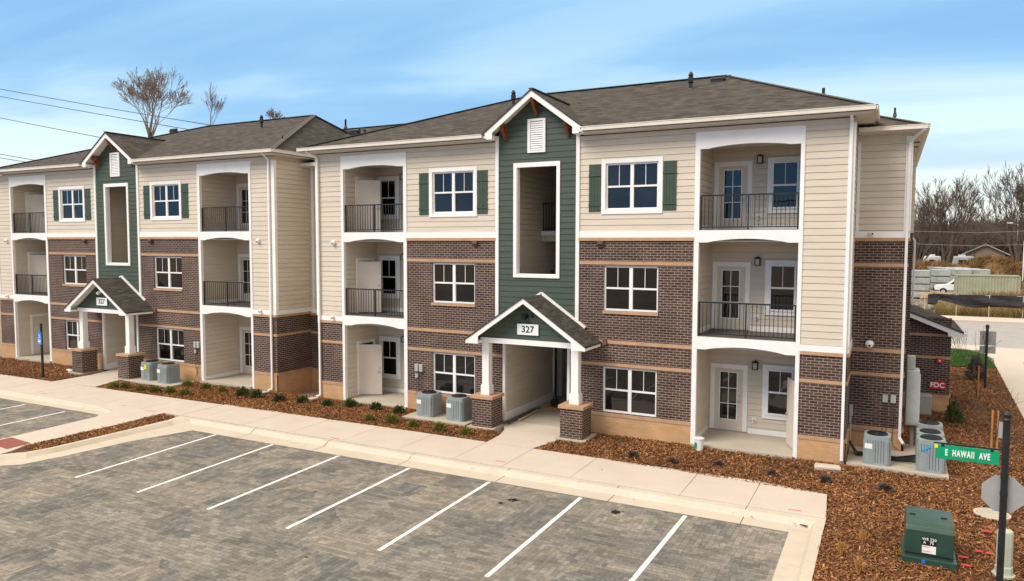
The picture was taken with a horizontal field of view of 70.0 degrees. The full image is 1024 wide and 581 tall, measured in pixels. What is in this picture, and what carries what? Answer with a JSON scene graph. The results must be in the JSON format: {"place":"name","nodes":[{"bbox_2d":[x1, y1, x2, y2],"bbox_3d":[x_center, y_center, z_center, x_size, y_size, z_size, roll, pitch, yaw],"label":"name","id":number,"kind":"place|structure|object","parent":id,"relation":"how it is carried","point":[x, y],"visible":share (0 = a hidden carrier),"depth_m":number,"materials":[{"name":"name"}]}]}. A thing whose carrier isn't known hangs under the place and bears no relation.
{"place":"outdoors","nodes":[
{"label":"outdoors","id":0,"kind":"place"},
{"bbox_2d":[0,356,106,380],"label":"mulch bed","id":1,"kind":"object","parent":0,"point":[19,372],"visible":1,"depth_m":34.70,"materials":[{"name":"brown wood"}]},
{"bbox_2d":[37,323,43,376],"bbox_3d":[-21.103,2.784,32.754,0.320,2.620,0.128,2,4,27],"label":"accessible parking sign","id":2,"kind":"object","parent":1,"relation":"on","point":[40,338],"visible":0.94,"depth_m":32.69,"materials":[{"name":"black metal"}]},
{"bbox_2d":[53,370,117,386],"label":"entrance walk","id":3,"kind":"structure","parent":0,"point":[98,379],"depth_m":32.25,"materials":[{"name":"concrete"}]},
{"bbox_2d":[6,415,173,453],"bbox_3d":[-13.186,4.553,23.259,0.990,0.001,5.500,2,4,27],"label":"mulch bed","id":4,"kind":"object","parent":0,"point":[23,449],"visible":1,"depth_m":22.55,"materials":[{"name":"brown wood"}]},
{"bbox_2d":[0,402,182,453],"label":"sidewalk","id":5,"kind":"structure","parent":0,"point":[119,415],"depth_m":24.31,"materials":[{"name":"concrete"}]},
{"bbox_2d":[0,437,28,448],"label":"tactile pad","id":6,"kind":"object","parent":5,"relation":"on","point":[8,443],"visible":1,"depth_m":21.97,"materials":[{"name":"red brick"}]},
{"bbox_2d":[1,89,208,124],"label":"power line","id":7,"kind":"object","parent":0,"point":[105,107],"visible":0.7,"depth_m":95.75,"materials":[{"name":"black metal"}]},
{"bbox_2d":[105,381,499,441],"bbox_3d":[-8.785,4.272,27.822,19.320,0.001,2.940,2,4,27],"label":"mulch bed","id":8,"kind":"object","parent":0,"point":[489,434],"visible":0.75,"depth_m":26.57,"materials":[{"name":"brown wood"}]},
{"bbox_2d":[124,377,194,387],"bbox_3d":[-15.365,3.999,31.765,3.000,0.150,1.350,2,4,27],"label":"condenser pad","id":9,"kind":"object","parent":8,"relation":"on","point":[139,380],"visible":0.43,"depth_m":31.37,"materials":[{"name":"concrete"}]},
{"bbox_2d":[141,360,162,380],"bbox_3d":[-15.790,3.481,32.093,0.682,0.840,0.693,2,4,27],"label":"condenser unit","id":10,"kind":"object","parent":9,"relation":"on","point":[148,370],"visible":0.94,"depth_m":31.81,"materials":[{"name":"grey paint"}]},
{"bbox_2d":[157,362,179,383],"bbox_3d":[-14.769,3.524,31.455,0.682,0.840,0.693,2,4,27],"label":"condenser unit","id":11,"kind":"object","parent":9,"relation":"on","point":[168,372],"visible":1,"depth_m":31.22,"materials":[{"name":"grey paint"}]},
{"bbox_2d":[402,411,471,426],"bbox_3d":[-2.433,4.450,25.276,2.550,0.140,1.150,2,4,27],"label":"condenser pad","id":12,"kind":"object","parent":8,"relation":"on","point":[442,418],"visible":0.43,"depth_m":25.01,"materials":[{"name":"concrete"}]},
{"bbox_2d":[416,390,441,417],"bbox_3d":[-2.889,3.937,25.598,0.682,0.840,0.693,2,4,27],"label":"condenser unit","id":13,"kind":"object","parent":12,"relation":"on","point":[428,403],"visible":1,"depth_m":25.35,"materials":[{"name":"grey paint"}]},
{"bbox_2d":[446,394,471,421],"bbox_3d":[-1.797,3.978,24.991,0.682,0.840,0.693,2,4,27],"label":"condenser unit","id":14,"kind":"object","parent":12,"relation":"on","point":[458,407],"visible":0.98,"depth_m":24.74,"materials":[{"name":"grey paint"}]},
{"bbox_2d":[0,398,788,580],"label":"parking pavers","id":15,"kind":"object","parent":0,"point":[59,521],"visible":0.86,"depth_m":15.94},
{"bbox_2d":[0,395,106,415],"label":"gutter pan","id":16,"kind":"object","parent":15,"relation":"on","point":[50,404],"visible":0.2,"depth_m":27.80,"materials":[{"name":"concrete"}]},
{"bbox_2d":[0,389,116,412],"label":"kerb","id":17,"kind":"structure","parent":16,"relation":"on","point":[53,400],"depth_m":28.16,"materials":[{"name":"concrete"}]},
{"bbox_2d":[76,434,215,477],"bbox_3d":[-10.489,4.768,21.343,0.100,0.001,4.758,2,4,24],"label":"parking line","id":18,"kind":"object","parent":15,"relation":"on","point":[143,456],"visible":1,"depth_m":20.97,"materials":[{"name":"white paint"}]},
{"bbox_2d":[137,444,273,492],"bbox_3d":[-8.285,4.846,20.209,0.100,0.001,4.758,2,4,24],"label":"parking line","id":19,"kind":"object","parent":15,"relation":"on","point":[203,468],"visible":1,"depth_m":19.87,"materials":[{"name":"white paint"}]},
{"bbox_2d":[207,455,338,509],"bbox_3d":[-6.032,4.925,19.049,0.100,0.001,4.753,2,4,25],"label":"parking line","id":20,"kind":"object","parent":15,"relation":"on","point":[270,483],"visible":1,"depth_m":18.69,"materials":[{"name":"white paint"}]},
{"bbox_2d":[286,468,409,528],"bbox_3d":[-3.837,5.003,17.919,0.100,0.001,4.752,2,4,26],"label":"parking line","id":21,"kind":"object","parent":15,"relation":"on","point":[327,508],"visible":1,"depth_m":17.54,"materials":[{"name":"white paint"}]},
{"bbox_2d":[0,423,809,580],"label":"gutter pan","id":22,"kind":"object","parent":15,"relation":"on","point":[788,564],"visible":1,"depth_m":19.08,"materials":[{"name":"concrete"}]},
{"bbox_2d":[0,416,825,580],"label":"kerb","id":23,"kind":"structure","parent":15,"relation":"on","point":[668,500],"depth_m":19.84,"materials":[{"name":"concrete"}]},
{"bbox_2d":[377,482,490,550],"bbox_3d":[-1.629,5.080,16.782,0.100,0.001,4.751,2,4,26],"label":"parking line","id":24,"kind":"object","parent":15,"relation":"on","point":[426,520],"visible":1,"depth_m":16.37,"materials":[{"name":"white paint"}]},
{"bbox_2d":[485,497,581,576],"bbox_3d":[0.597,5.159,15.636,0.100,0.001,4.750,2,4,27],"label":"parking line","id":25,"kind":"object","parent":15,"relation":"on","point":[513,553],"visible":1,"depth_m":15.20,"materials":[{"name":"white paint"}]},
{"bbox_2d":[629,515,686,580],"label":"parking line","id":26,"kind":"object","parent":15,"relation":"on","point":[639,571],"visible":1,"depth_m":14.69,"materials":[{"name":"white paint"}]},
{"bbox_2d":[0,374,826,526],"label":"sidewalk","id":27,"kind":"structure","parent":0,"point":[738,491],"depth_m":21.34,"materials":[{"name":"concrete"}]},
{"bbox_2d":[0,293,992,577],"bbox_3d":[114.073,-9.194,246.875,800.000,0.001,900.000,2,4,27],"label":"ground","id":28,"kind":"structure","parent":0,"point":[432,471],"depth_m":30.46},
{"bbox_2d":[111,66,192,136],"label":"bare tree","id":29,"kind":"object","parent":28,"relation":"on","point":[146,86],"visible":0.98,"depth_m":83.69,"materials":[{"name":"brown plant"}]},
{"bbox_2d":[202,81,226,124],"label":"bare tree","id":30,"kind":"object","parent":28,"relation":"on","point":[217,105],"visible":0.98,"depth_m":84.22,"materials":[{"name":"brown plant"}]},
{"bbox_2d":[0,72,966,464],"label":"apartment building","id":31,"kind":"structure","parent":28,"relation":"on","point":[722,262],"depth_m":24.85,"materials":[{"name":"beige"}]},
{"bbox_2d":[27,195,44,232],"bbox_3d":[-24.912,-4.032,38.302,0.880,1.980,0.102,0,4,-1],"label":"closet door","id":32,"kind":"structure","parent":31,"relation":"in","point":[35,202],"depth_m":38.29,"materials":[{"name":"beige paint"}]},
{"bbox_2d":[30,255,47,291],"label":"closet door","id":33,"kind":"structure","parent":31,"relation":"in","point":[38,264],"depth_m":38.50,"materials":[{"name":"beige paint"}]},
{"bbox_2d":[32,315,49,353],"bbox_3d":[-25.198,2.362,39.131,0.040,1.990,0.880,2,4,27],"label":"closet door","id":34,"kind":"structure","parent":31,"relation":"in","point":[37,320],"depth_m":39.14,"materials":[{"name":"beige paint"}]},
{"bbox_2d":[58,186,85,221],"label":"window","id":35,"kind":"structure","parent":31,"relation":"in","point":[71,200],"depth_m":35.34,"materials":[{"name":"white paint"}]},
{"bbox_2d":[62,255,86,286],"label":"window","id":36,"kind":"structure","parent":31,"relation":"in","point":[74,265],"depth_m":35.57,"materials":[{"name":"white paint"}]},
{"bbox_2d":[66,320,88,348],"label":"window","id":37,"kind":"structure","parent":31,"relation":"in","point":[72,327],"depth_m":35.99,"materials":[{"name":"white paint"}]},
{"bbox_2d":[149,180,181,219],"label":"window","id":38,"kind":"structure","parent":31,"relation":"in","point":[165,196],"depth_m":32.24,"materials":[{"name":"white paint"}]},
{"bbox_2d":[153,257,182,291],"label":"window","id":39,"kind":"structure","parent":31,"relation":"in","point":[168,270],"depth_m":32.47,"materials":[{"name":"white paint"}]},
{"bbox_2d":[157,328,183,361],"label":"window","id":40,"kind":"structure","parent":31,"relation":"in","point":[170,342],"depth_m":32.69,"materials":[{"name":"white paint"}]},
{"bbox_2d":[236,183,248,230],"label":"door","id":41,"kind":"structure","parent":31,"relation":"in","point":[241,189],"depth_m":32.79,"materials":[{"name":"beige paint"}]},
{"bbox_2d":[238,254,250,300],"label":"door","id":42,"kind":"structure","parent":31,"relation":"in","point":[243,259],"depth_m":32.99,"materials":[{"name":"beige paint"}]},
{"bbox_2d":[239,326,251,373],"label":"door","id":43,"kind":"structure","parent":31,"relation":"in","point":[245,332],"depth_m":33.20,"materials":[{"name":"beige paint"}]},
{"bbox_2d":[357,180,380,231],"bbox_3d":[-5.540,-3.278,28.334,0.880,1.980,0.102,0,4,-1],"label":"closet door","id":44,"kind":"structure","parent":31,"relation":"in","point":[369,191],"depth_m":28.33,"materials":[{"name":"beige paint"}]},
{"bbox_2d":[358,261,380,311],"bbox_3d":[-5.548,-0.140,28.534,0.880,1.980,0.102,0,4,-1],"label":"closet door","id":45,"kind":"structure","parent":31,"relation":"in","point":[369,273],"depth_m":28.53,"materials":[{"name":"beige paint"}]},
{"bbox_2d":[359,344,381,393],"bbox_3d":[-5.556,3.108,28.742,0.880,1.980,0.102,0,4,-1],"label":"closet door","id":46,"kind":"structure","parent":31,"relation":"in","point":[370,355],"depth_m":28.74,"materials":[{"name":"beige paint"}]},
{"bbox_2d":[378,176,399,219],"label":"window","id":47,"kind":"structure","parent":31,"relation":"in","point":[389,185],"depth_m":29.02,"materials":[{"name":"white paint"}]},
{"bbox_2d":[379,256,399,298],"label":"window","id":48,"kind":"structure","parent":31,"relation":"in","point":[390,265],"depth_m":29.24,"materials":[{"name":"white paint"}]},
{"bbox_2d":[379,336,400,379],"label":"window","id":49,"kind":"structure","parent":31,"relation":"in","point":[391,346],"depth_m":29.44,"materials":[{"name":"white paint"}]},
{"bbox_2d":[429,166,476,216],"bbox_3d":[-2.031,-3.417,25.452,1.950,1.700,0.175,2,4,27],"label":"window","id":50,"kind":"structure","parent":31,"relation":"in","point":[452,191],"depth_m":25.45,"materials":[{"name":"white paint"}]},
{"bbox_2d":[431,263,474,306],"bbox_3d":[-2.036,-0.208,25.656,1.795,1.510,0.195,2,4,27],"label":"window","id":51,"kind":"structure","parent":31,"relation":"in","point":[453,283],"depth_m":25.68,"materials":[{"name":"white paint"}]},
{"bbox_2d":[433,352,474,394],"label":"window","id":52,"kind":"structure","parent":31,"relation":"in","point":[453,373],"depth_m":25.89,"materials":[{"name":"white paint"}]},
{"bbox_2d":[502,407,540,423],"bbox_3d":[0.390,4.355,25.530,0.181,0.060,2.800,2,4,27],"label":"metal channel","id":53,"kind":"object","parent":31,"relation":"on","point":[509,421],"visible":1,"depth_m":25.25,"materials":[{"name":"grey metal"}]},
{"bbox_2d":[517,324,538,335],"bbox_3d":[0.500,1.246,23.234,0.750,0.350,0.027,2,4,27],"label":"house number sign","id":54,"kind":"object","parent":31,"relation":"attached to","point":[527,329],"visible":1,"depth_m":23.22,"materials":[{"name":"white plastic"}]},
{"bbox_2d":[602,266,657,315],"bbox_3d":[3.691,-0.006,22.707,1.795,1.510,0.195,2,4,27],"label":"window","id":55,"kind":"structure","parent":31,"relation":"in","point":[627,289],"depth_m":22.72,"materials":[{"name":"white paint"}]},
{"bbox_2d":[603,366,656,416],"bbox_3d":[3.708,3.155,22.956,1.755,1.450,0.090,2,4,27],"label":"window","id":56,"kind":"structure","parent":31,"relation":"in","point":[625,390],"depth_m":22.93,"materials":[{"name":"white paint"}]},
{"bbox_2d":[601,156,662,213],"bbox_3d":[3.701,-3.214,22.501,1.950,1.700,0.175,2,4,27],"label":"window","id":57,"kind":"structure","parent":31,"relation":"in","point":[628,185],"depth_m":22.48,"materials":[{"name":"white paint"}]},
{"bbox_2d":[709,363,747,431],"bbox_3d":[6.928,3.410,23.398,1.160,2.130,0.080,2,4,27],"label":"door","id":58,"kind":"structure","parent":31,"relation":"in","point":[728,382],"depth_m":23.41,"materials":[{"name":"beige paint"}]},
{"bbox_2d":[711,262,750,329],"bbox_3d":[6.936,0.162,23.191,1.160,2.130,0.080,2,4,27],"label":"door","id":59,"kind":"structure","parent":31,"relation":"in","point":[730,280],"depth_m":23.21,"materials":[{"name":"beige paint"}]},
{"bbox_2d":[713,161,752,229],"bbox_3d":[6.943,-2.977,22.990,1.160,2.130,0.080,2,4,27],"label":"door","id":60,"kind":"structure","parent":31,"relation":"in","point":[729,177],"depth_m":23.00,"materials":[{"name":"beige paint"}]},
{"bbox_2d":[762,364,794,420],"bbox_3d":[8.331,3.171,22.720,1.040,1.700,0.210,2,4,27],"label":"window","id":61,"kind":"structure","parent":31,"relation":"in","point":[775,377],"depth_m":22.72,"materials":[{"name":"white paint"}]},
{"bbox_2d":[764,260,797,315],"bbox_3d":[8.339,-0.077,22.512,1.040,1.700,0.210,2,4,27],"label":"window","id":62,"kind":"structure","parent":31,"relation":"in","point":[781,276],"depth_m":22.48,"materials":[{"name":"white paint"}]},
{"bbox_2d":[767,156,800,212],"bbox_3d":[8.347,-3.216,22.312,1.040,1.700,0.210,2,4,27],"label":"window","id":63,"kind":"structure","parent":31,"relation":"in","point":[783,176],"depth_m":22.28,"materials":[{"name":"white paint"}]},
{"bbox_2d":[786,377,794,448],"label":"closet door","id":64,"kind":"structure","parent":31,"relation":"in","point":[790,383],"depth_m":21.50,"materials":[{"name":"beige paint"}]},
{"bbox_2d":[911,270,929,297],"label":"pallet stack","id":65,"kind":"object","parent":28,"relation":"on","point":[921,281],"visible":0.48,"depth_m":84.42,"materials":[{"name":"grey concrete"}]},
{"bbox_2d":[912,198,966,260],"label":"bare tree","id":66,"kind":"object","parent":28,"relation":"on","point":[919,221],"visible":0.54,"depth_m":102.34,"materials":[{"name":"brown plant"}]},
{"bbox_2d":[930,269,950,293],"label":"pallet stack","id":67,"kind":"object","parent":28,"relation":"on","point":[940,276],"visible":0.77,"depth_m":86.56,"materials":[{"name":"grey concrete"}]},
{"bbox_2d":[933,279,953,292],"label":"pickup truck","id":68,"kind":"object","parent":28,"relation":"on","point":[945,287],"visible":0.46,"depth_m":83.78,"materials":[{"name":"white paint"}]},
{"bbox_2d":[914,170,993,263],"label":"bare tree","id":69,"kind":"object","parent":28,"relation":"on","point":[927,205],"visible":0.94,"depth_m":99.60,"materials":[{"name":"brown plant"}]},
{"bbox_2d":[951,269,971,293],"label":"pallet stack","id":70,"kind":"object","parent":28,"relation":"on","point":[960,271],"visible":0.3,"depth_m":88.33,"materials":[{"name":"grey concrete"}]},
{"bbox_2d":[911,293,1023,317],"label":"construction fence","id":71,"kind":"object","parent":28,"relation":"on","point":[979,301],"visible":0.88,"depth_m":61.40,"materials":[{"name":"fabric"}]},
{"bbox_2d":[911,299,1023,317],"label":"dry weeds","id":72,"kind":"object","parent":28,"relation":"on","point":[941,308],"visible":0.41,"depth_m":63.24,"materials":[{"name":"brown plant"}]},
{"bbox_2d":[912,229,1023,261],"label":"wood","id":73,"kind":"object","parent":28,"relation":"on","point":[958,251],"visible":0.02,"depth_m":129.53,"materials":[{"name":"brown plant"}]},
{"bbox_2d":[934,213,1023,252],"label":"bare tree","id":74,"kind":"object","parent":28,"relation":"on","point":[991,232],"visible":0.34,"depth_m":125.04,"materials":[{"name":"brown plant"}]},
{"bbox_2d":[954,215,1004,257],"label":"bare tree","id":75,"kind":"object","parent":28,"relation":"on","point":[976,237],"visible":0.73,"depth_m":113.29,"materials":[{"name":"brown plant"}]},
{"bbox_2d":[962,244,1009,257],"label":"house","id":76,"kind":"structure","parent":28,"relation":"on","point":[987,250],"depth_m":112.70,"materials":[{"name":"brown"}]},
{"bbox_2d":[954,274,1020,294],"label":"shipping container","id":77,"kind":"object","parent":28,"relation":"on","point":[964,284],"visible":0.63,"depth_m":79.43,"materials":[{"name":"green metal"}]},
{"bbox_2d":[959,209,1023,234],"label":"bare tree","id":78,"kind":"object","parent":28,"relation":"on","point":[991,221],"visible":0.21,"depth_m":139.07,"materials":[{"name":"brown plant"}]},
{"bbox_2d":[965,160,1023,264],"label":"bare tree","id":79,"kind":"object","parent":28,"relation":"on","point":[1018,189],"visible":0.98,"depth_m":97.80,"materials":[{"name":"brown plant"}]},
{"bbox_2d":[968,290,1023,295],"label":"dry brush","id":80,"kind":"object","parent":28,"relation":"on","point":[1005,294],"visible":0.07,"depth_m":68.25,"materials":[{"name":"brown plant"}]},
{"bbox_2d":[0,0,1023,224],"label":"sky","id":81,"kind":"structure","parent":0,"point":[956,67],"materials":[{"name":"blue"}]},
{"bbox_2d":[0,357,1023,580],"bbox_3d":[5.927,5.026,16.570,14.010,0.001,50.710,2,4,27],"label":"mulch bed","id":82,"kind":"object","parent":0,"point":[892,558],"visible":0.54,"depth_m":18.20,"materials":[{"name":"brown wood"}]},
{"bbox_2d":[694,435,703,450],"bbox_3d":[5.515,4.476,21.535,0.296,0.444,0.296,2,4,27],"label":"plastic bucket","id":83,"kind":"object","parent":82,"relation":"on","point":[699,443],"visible":1,"depth_m":21.44,"materials":[{"name":"plastic"}]},
{"bbox_2d":[814,463,840,471],"bbox_3d":[8.500,4.773,19.692,0.650,0.100,0.380,2,4,21],"label":"splash block","id":84,"kind":"object","parent":82,"relation":"on","point":[826,467],"depth_m":19.63,"materials":[{"name":"concrete"}]},
{"bbox_2d":[846,444,948,479],"bbox_3d":[10.906,4.767,20.738,2.470,0.150,3.100,2,4,27],"label":"condenser pad","id":85,"kind":"object","parent":82,"relation":"on","point":[853,459],"visible":0.45,"depth_m":19.93,"materials":[{"name":"concrete"}]},
{"bbox_2d":[863,430,891,466],"bbox_3d":[10.047,4.309,20.106,0.682,0.840,0.693,2,4,27],"label":"condenser unit","id":86,"kind":"object","parent":85,"relation":"on","point":[877,447],"visible":1,"depth_m":19.84,"materials":[{"name":"grey paint"}]},
{"bbox_2d":[849,440,915,462],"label":"refrigerant hoses","id":87,"kind":"object","parent":85,"relation":"on","point":[910,458],"visible":0.62,"depth_m":20.39,"materials":[{"name":"black rubber"}]},
{"bbox_2d":[905,355,920,446],"bbox_3d":[11.915,3.302,21.755,0.360,2.750,0.650,2,4,27],"label":"electrical cabinet","id":88,"kind":"object","parent":85,"relation":"on","point":[912,393],"visible":0.95,"depth_m":21.48,"materials":[{"name":"grey metal"}]},
{"bbox_2d":[915,420,943,444],"bbox_3d":[12.182,4.235,21.342,0.682,0.840,0.693,2,4,27],"label":"condenser unit","id":89,"kind":"object","parent":85,"relation":"on","point":[930,424],"visible":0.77,"depth_m":21.13,"materials":[{"name":"grey paint"}]},
{"bbox_2d":[915,428,944,453],"bbox_3d":[11.628,4.298,20.336,0.682,0.840,0.693,2,4,27],"label":"condenser unit","id":90,"kind":"object","parent":85,"relation":"on","point":[929,431],"visible":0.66,"depth_m":20.23,"materials":[{"name":"grey paint"}]},
{"bbox_2d":[916,434,945,473],"bbox_3d":[11.148,4.320,19.447,0.682,0.907,0.693,2,4,27],"label":"condenser unit","id":91,"kind":"object","parent":85,"relation":"on","point":[927,461],"visible":0.94,"depth_m":19.20,"materials":[{"name":"grey paint"}]},
{"bbox_2d":[919,393,931,414],"bbox_3d":[14.817,4.119,26.399,0.580,0.740,0.640,2,4,27],"label":"transformer cabinet","id":92,"kind":"object","parent":82,"relation":"on","point":[925,403],"visible":0.57,"depth_m":26.10,"materials":[{"name":"grey metal"}]},
{"bbox_2d":[901,505,956,570],"bbox_3d":[8.071,4.764,14.170,0.910,0.819,1.012,2,4,27],"label":"pad transformer","id":93,"kind":"object","parent":82,"relation":"on","point":[928,537],"visible":1,"depth_m":13.85,"materials":[{"name":"green paint"}]},
{"bbox_2d":[943,399,964,423],"bbox_3d":[15.028,4.074,24.822,0.648,0.858,0.667,1,4,11],"label":"evergreen shrub","id":94,"kind":"object","parent":82,"relation":"on","point":[955,414],"visible":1,"depth_m":24.72,"materials":[{"name":"green plant"}]},
{"bbox_2d":[963,354,983,379],"bbox_3d":[20.754,3.415,32.745,0.877,1.193,0.911,1,4,13],"label":"evergreen shrub","id":95,"kind":"object","parent":82,"relation":"on","point":[976,364],"visible":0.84,"depth_m":32.64,"materials":[{"name":"plant"}]},
{"bbox_2d":[951,329,999,397],"bbox_3d":[17.920,2.789,28.811,1.225,3.103,2.279,-1,4,-21],"label":"staked sapling","id":96,"kind":"object","parent":82,"relation":"on","point":[977,391],"visible":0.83,"depth_m":28.93,"materials":[{"name":"brown plant"}]},
{"bbox_2d":[934,411,1023,580],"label":"street sign pole","id":97,"kind":"object","parent":82,"relation":"on","point":[1002,493],"visible":1,"depth_m":10.86,"materials":[{"name":"black metal"}]},
{"bbox_2d":[979,324,995,388],"bbox_3d":[20.047,2.872,30.833,0.580,2.890,0.170,2,4,27],"label":"traffic sign pole","id":98,"kind":"object","parent":82,"relation":"on","point":[987,336],"visible":0.91,"depth_m":30.81,"materials":[{"name":"black metal"}]},
{"bbox_2d":[973,508,1010,520],"bbox_3d":[10.743,4.994,16.361,0.720,0.055,0.720,2,4,27],"label":"manhole cover","id":99,"kind":"object","parent":82,"relation":"on","point":[990,513],"visible":0.77,"depth_m":16.29,"materials":[{"name":"concrete"}]},
{"bbox_2d":[967,372,1022,450],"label":"staked sapling","id":100,"kind":"object","parent":82,"relation":"on","point":[991,427],"visible":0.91,"depth_m":21.16,"materials":[{"name":"brown plant"}]},
{"bbox_2d":[991,528,1015,579],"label":"utility pedestal","id":101,"kind":"object","parent":82,"relation":"on","point":[1008,561],"visible":0.69,"depth_m":13.26,"materials":[{"name":"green plastic"}]},
{"bbox_2d":[487,422,559,448],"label":"entrance walk","id":102,"kind":"structure","parent":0,"point":[526,435],"depth_m":23.02,"materials":[{"name":"concrete"}]},
{"bbox_2d":[917,315,1023,323],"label":"sidewalk","id":103,"kind":"structure","parent":0,"point":[988,320],"depth_m":58.70,"materials":[{"name":"concrete"}]},
{"bbox_2d":[950,348,996,367],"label":"lawn","id":104,"kind":"structure","parent":0,"point":[968,359],"depth_m":38.52,"materials":[{"name":"green plant"}]},
{"bbox_2d":[951,322,1023,348],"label":"side road","id":105,"kind":"structure","parent":0,"point":[1009,335],"depth_m":49.67,"materials":[{"name":"grey concrete"}]},
{"bbox_2d":[951,344,1023,418],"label":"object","id":106,"kind":"structure","parent":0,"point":[1008,363],"depth_m":35.98,"materials":[{"name":"concrete"}]},
{"bbox_2d":[959,255,1022,282],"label":"hill","id":107,"kind":"structure","parent":0,"point":[990,267],"depth_m":95.92,"materials":[{"name":"brown plant"}]},
{"bbox_2d":[957,253,1023,287],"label":"mound brush","id":108,"kind":"object","parent":107,"relation":"on","point":[979,262],"visible":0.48,"depth_m":96.59,"materials":[{"name":"brown plant"}]},
{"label":"hill","id":109,"kind":"structure","parent":0,"visible":0},
{"bbox_2d":[917,259,967,284],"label":"mound brush","id":110,"kind":"object","parent":109,"relation":"on","point":[938,264],"visible":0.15,"depth_m":98.33,"materials":[{"name":"brown plant"}]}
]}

